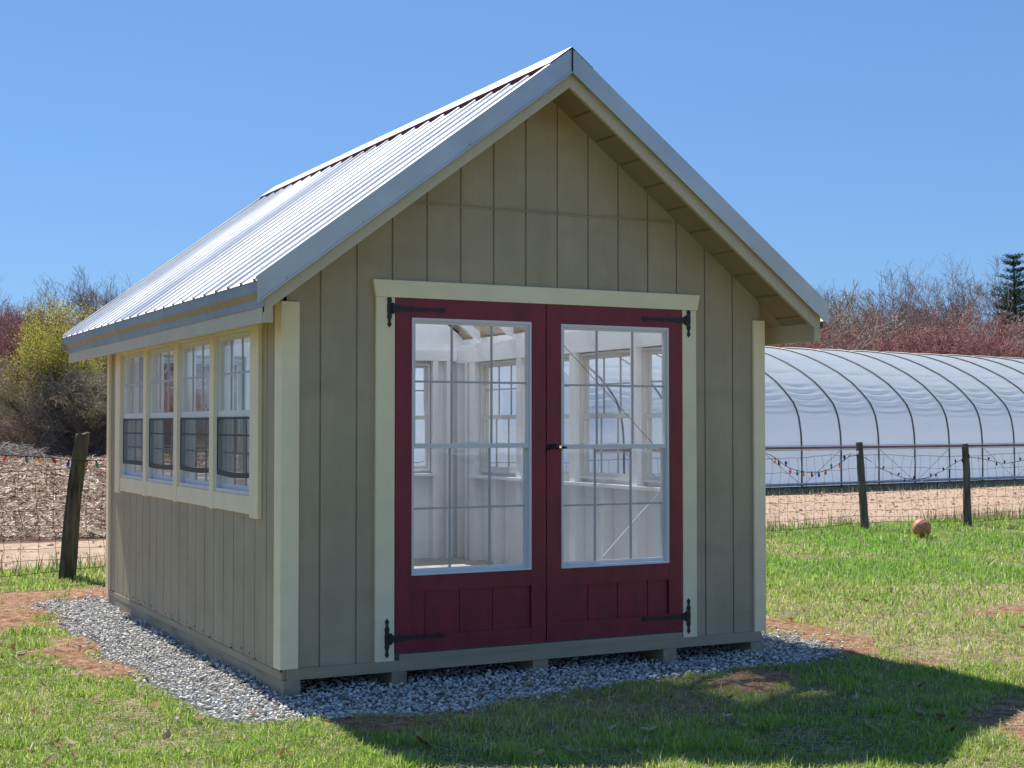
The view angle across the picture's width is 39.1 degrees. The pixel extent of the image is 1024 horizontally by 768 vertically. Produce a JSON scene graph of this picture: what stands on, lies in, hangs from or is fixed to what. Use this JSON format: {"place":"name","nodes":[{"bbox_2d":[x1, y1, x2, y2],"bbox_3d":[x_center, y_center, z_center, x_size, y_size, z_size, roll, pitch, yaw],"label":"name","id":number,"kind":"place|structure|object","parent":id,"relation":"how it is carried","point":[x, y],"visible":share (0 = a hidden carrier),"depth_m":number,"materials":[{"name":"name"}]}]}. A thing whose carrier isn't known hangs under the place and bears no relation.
{"place":"outdoors","nodes":[
{"label":"outdoors","id":0,"kind":"place"},
{"bbox_2d":[0,451,237,543],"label":"corn field","id":1,"kind":"structure","parent":0,"point":[33,540],"depth_m":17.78,"materials":[{"name":"plant"}]},
{"bbox_2d":[0,441,53,459],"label":"brush pile","id":2,"kind":"object","parent":1,"relation":"on","point":[24,452],"visible":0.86,"depth_m":59.86,"materials":[{"name":"plant"}]},
{"bbox_2d":[8,449,233,458],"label":"dry verge","id":3,"kind":"structure","parent":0,"point":[200,453],"depth_m":68.84,"materials":[{"name":"brown plant"}]},
{"bbox_2d":[0,288,106,452],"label":"willow tree","id":4,"kind":"object","parent":3,"relation":"on","point":[49,347],"visible":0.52,"depth_m":66.53,"materials":[{"name":"green plant"}]},
{"bbox_2d":[0,349,106,450],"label":"budding shrub","id":5,"kind":"object","parent":3,"relation":"on","point":[10,405],"visible":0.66,"depth_m":64.90,"materials":[{"name":"brown plant"}]},
{"bbox_2d":[35,364,106,456],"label":"budding shrub","id":6,"kind":"object","parent":3,"relation":"on","point":[99,411],"visible":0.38,"depth_m":63.82,"materials":[{"name":"brown plant"}]},
{"bbox_2d":[817,278,880,333],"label":"bare tree","id":7,"kind":"object","parent":3,"relation":"on","point":[837,306],"visible":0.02,"depth_m":77.40,"materials":[{"name":"brown plant"}]},
{"bbox_2d":[812,279,899,345],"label":"budding tree","id":8,"kind":"object","parent":3,"relation":"on","point":[852,305],"visible":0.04,"depth_m":73.51,"materials":[{"name":"brown plant"}]},
{"bbox_2d":[841,281,935,333],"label":"bare tree","id":9,"kind":"object","parent":3,"relation":"on","point":[905,312],"visible":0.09,"depth_m":84.88,"materials":[{"name":"brown plant"}]},
{"bbox_2d":[855,247,993,337],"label":"bare tree","id":10,"kind":"object","parent":3,"relation":"on","point":[974,304],"visible":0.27,"depth_m":79.43,"materials":[{"name":"brown plant"}]},
{"bbox_2d":[873,271,978,342],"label":"bare tree","id":11,"kind":"object","parent":3,"relation":"on","point":[937,305],"visible":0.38,"depth_m":77.91,"materials":[{"name":"brown plant"}]},
{"bbox_2d":[878,265,998,343],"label":"bare tree","id":12,"kind":"object","parent":3,"relation":"on","point":[888,285],"visible":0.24,"depth_m":84.66,"materials":[{"name":"brown plant"}]},
{"bbox_2d":[959,255,1023,340],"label":"bare tree","id":13,"kind":"object","parent":3,"relation":"on","point":[990,283],"visible":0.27,"depth_m":79.25,"materials":[{"name":"brown plant"}]},
{"bbox_2d":[976,287,1023,328],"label":"bare tree","id":14,"kind":"object","parent":3,"relation":"on","point":[994,308],"visible":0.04,"depth_m":80.82,"materials":[{"name":"brown plant"}]},
{"bbox_2d":[26,432,949,495],"bbox_3d":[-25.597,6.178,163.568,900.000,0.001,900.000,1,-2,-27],"label":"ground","id":15,"kind":"structure","parent":0,"point":[207,448],"depth_m":91.44,"materials":[{"name":"brown soil"}]},
{"bbox_2d":[0,294,19,337],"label":"bare tree","id":16,"kind":"object","parent":15,"relation":"on","point":[1,310],"visible":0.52,"depth_m":84.14,"materials":[{"name":"brown plant"}]},
{"bbox_2d":[0,310,46,383],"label":"red budding tree","id":17,"kind":"object","parent":15,"relation":"on","point":[2,320],"visible":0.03,"depth_m":82.38,"materials":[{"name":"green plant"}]},
{"bbox_2d":[0,271,61,442],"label":"bare tree","id":18,"kind":"object","parent":15,"relation":"on","point":[43,294],"visible":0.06,"depth_m":87.17,"materials":[{"name":"brown plant"}]},
{"bbox_2d":[0,291,63,360],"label":"red budding tree","id":19,"kind":"object","parent":15,"relation":"on","point":[20,308],"visible":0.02,"depth_m":83.93,"materials":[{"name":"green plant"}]},
{"bbox_2d":[0,302,94,401],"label":"red budding tree","id":20,"kind":"object","parent":15,"relation":"on","point":[11,347],"visible":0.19,"depth_m":78.25,"materials":[{"name":"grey plant"}]},
{"bbox_2d":[45,275,117,377],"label":"bare tree","id":21,"kind":"object","parent":15,"relation":"on","point":[74,303],"visible":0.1,"depth_m":94.50,"materials":[{"name":"brown plant"}]},
{"bbox_2d":[45,270,131,382],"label":"bare tree","id":22,"kind":"object","parent":15,"relation":"on","point":[85,306],"visible":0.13,"depth_m":83.88,"materials":[{"name":"brown plant"}]},
{"bbox_2d":[58,266,127,371],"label":"bare tree","id":23,"kind":"object","parent":15,"relation":"on","point":[107,300],"visible":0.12,"depth_m":89.56,"materials":[{"name":"brown plant"}]},
{"bbox_2d":[0,363,237,456],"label":"undergrowth","id":24,"kind":"object","parent":15,"relation":"on","point":[62,447],"visible":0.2,"depth_m":65.44,"materials":[{"name":"brown plant"}]},
{"bbox_2d":[0,278,1023,406],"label":"distant wood","id":25,"kind":"object","parent":15,"relation":"on","point":[207,373],"depth_m":92.82,"materials":[{"name":"brown plant"}]},
{"bbox_2d":[765,267,1023,357],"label":"red brush","id":26,"kind":"object","parent":15,"relation":"on","point":[1012,343],"visible":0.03,"depth_m":60.83,"materials":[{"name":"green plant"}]},
{"bbox_2d":[978,252,1023,344],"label":"pine tree","id":27,"kind":"object","parent":15,"relation":"on","point":[1015,291],"visible":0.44,"depth_m":72.06,"materials":[{"name":"green plant"}]},
{"bbox_2d":[0,513,1023,767],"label":"lawn","id":28,"kind":"structure","parent":0,"point":[12,617],"depth_m":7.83,"materials":[{"name":"green plant"}]},
{"bbox_2d":[15,592,851,725],"bbox_3d":[-0.688,1.669,9.782,4.850,0.056,6.150,1,-2,-27],"label":"gravel bed","id":29,"kind":"object","parent":28,"relation":"on","point":[230,714],"visible":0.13,"depth_m":7.92,"materials":[{"name":"grey gravel"}]},
{"bbox_2d":[62,47,829,698],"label":"garden shed","id":30,"kind":"structure","parent":29,"relation":"on","point":[538,225],"depth_m":8.30,"materials":[{"name":"beige wood"}]},
{"bbox_2d":[122,351,142,479],"bbox_3d":[-2.732,0.230,10.513,0.070,0.920,0.737,1,-2,-27],"label":"window","id":31,"kind":"structure","parent":30,"relation":"in","point":[128,359],"depth_m":10.80,"materials":[{"name":"white plastic"}]},
{"bbox_2d":[147,345,173,484],"bbox_3d":[-2.345,0.209,9.765,0.070,0.920,0.767,1,-2,-27],"label":"window","id":32,"kind":"structure","parent":30,"relation":"in","point":[153,415],"depth_m":10.06,"materials":[{"name":"white plastic"}]},
{"bbox_2d":[179,337,209,489],"bbox_3d":[-1.952,0.187,9.004,0.070,0.920,0.767,1,-2,-27],"label":"window","id":33,"kind":"structure","parent":30,"relation":"in","point":[185,414],"depth_m":9.27,"materials":[{"name":"white plastic"}]},
{"bbox_2d":[164,358,243,474],"bbox_3d":[-2.499,0.260,11.533,0.700,0.920,0.070,1,-2,-27],"label":"window","id":34,"kind":"structure","parent":30,"relation":"in","point":[198,361],"depth_m":11.65,"materials":[{"name":"white plastic"}]},
{"bbox_2d":[215,329,249,495],"bbox_3d":[-1.566,0.165,8.256,0.070,0.920,0.737,1,-2,-27],"label":"window","id":35,"kind":"structure","parent":30,"relation":"in","point":[222,414],"depth_m":8.49,"materials":[{"name":"white plastic"}]},
{"bbox_2d":[414,363,429,470],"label":"window","id":36,"kind":"structure","parent":30,"relation":"in","point":[426,388],"depth_m":12.42,"materials":[{"name":"white plastic"}]},
{"bbox_2d":[384,297,545,657],"bbox_3d":[-0.253,0.480,7.927,0.977,1.972,0.067,1,-2,-27],"label":"door","id":37,"kind":"structure","parent":30,"relation":"in","point":[437,608],"depth_m":7.91,"materials":[{"name":"red paint"}]},
{"bbox_2d":[480,360,515,473],"bbox_3d":[-0.066,0.270,11.889,0.070,0.920,0.737,1,-2,-27],"label":"window","id":38,"kind":"structure","parent":30,"relation":"in","point":[484,366],"depth_m":12.12,"materials":[{"name":"white plastic"}]},
{"bbox_2d":[563,355,568,476],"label":"window","id":39,"kind":"structure","parent":30,"relation":"in","point":[566,357],"depth_m":10.92,"materials":[{"name":"white plastic"}]},
{"bbox_2d":[580,350,629,480],"bbox_3d":[0.713,0.226,10.380,0.070,0.920,0.767,1,-2,-27],"label":"window","id":40,"kind":"structure","parent":30,"relation":"in","point":[585,416],"depth_m":10.60,"materials":[{"name":"white plastic"}]},
{"bbox_2d":[546,305,690,640],"bbox_3d":[0.596,0.493,8.425,0.983,1.969,0.224,1,-2,-27],"label":"door","id":41,"kind":"structure","parent":30,"relation":"in","point":[594,598],"depth_m":8.35,"materials":[{"name":"red paint"}]},
{"bbox_2d":[642,347,661,482],"bbox_3d":[1.100,0.205,9.632,0.070,0.920,0.737,1,-2,-27],"label":"window","id":42,"kind":"structure","parent":30,"relation":"in","point":[647,415],"depth_m":9.94,"materials":[{"name":"white plastic"}]},
{"bbox_2d":[0,432,1023,579],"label":"wire fence","id":43,"kind":"object","parent":28,"relation":"on","point":[69,547],"visible":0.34,"depth_m":12.96,"materials":[{"name":"grey metal"}]},
{"bbox_2d":[3,454,237,466],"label":"string lights","id":44,"kind":"object","parent":43,"relation":"hanging from","point":[53,461],"visible":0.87,"depth_m":12.76,"materials":[{"name":"multicoloured plastic"}]},
{"bbox_2d":[765,451,871,476],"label":"string lights","id":45,"kind":"object","parent":43,"relation":"hanging from","point":[825,472],"visible":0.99,"depth_m":18.40,"materials":[{"name":"multicoloured plastic"}]},
{"bbox_2d":[875,454,1023,481],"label":"string lights","id":46,"kind":"object","parent":43,"relation":"hanging from","point":[883,467],"visible":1,"depth_m":19.42,"materials":[{"name":"multicoloured plastic"}]},
{"bbox_2d":[0,539,1023,767],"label":"fallen leaves","id":47,"kind":"object","parent":28,"relation":"on","point":[167,735],"visible":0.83,"depth_m":6.59,"materials":[{"name":"brown plant"}]},
{"bbox_2d":[0,504,1023,577],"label":"fence weeds","id":48,"kind":"object","parent":28,"relation":"on","point":[997,515],"visible":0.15,"depth_m":19.42,"materials":[{"name":"green plant"}]},
{"bbox_2d":[912,519,930,536],"bbox_3d":[4.999,1.756,17.589,0.228,0.229,0.224,1,-2,-27],"label":"basketball","id":49,"kind":"object","parent":28,"relation":"on","point":[921,527],"visible":0.91,"depth_m":17.51,"materials":[{"name":"orange rubber"}]},
{"bbox_2d":[0,485,1023,569],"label":"dirt track","id":50,"kind":"structure","parent":0,"point":[35,555],"depth_m":24.09,"materials":[{"name":"beige soil"}]},
{"bbox_2d":[0,0,1023,402],"label":"sky","id":51,"kind":"structure","parent":0,"point":[854,137],"materials":[{"name":"blue"}]},
{"bbox_2d":[767,484,1023,495],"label":"weedy margin","id":52,"kind":"object","parent":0,"point":[906,489],"visible":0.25,"depth_m":31.12,"materials":[{"name":"green plant"}]},
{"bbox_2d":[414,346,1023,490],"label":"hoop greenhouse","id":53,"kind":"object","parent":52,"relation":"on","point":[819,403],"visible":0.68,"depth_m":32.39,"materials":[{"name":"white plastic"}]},
{"bbox_2d":[766,479,1023,496],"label":"weeds","id":54,"kind":"object","parent":52,"relation":"on","point":[936,485],"visible":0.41,"depth_m":31.11,"materials":[{"name":"plant"}]}
]}

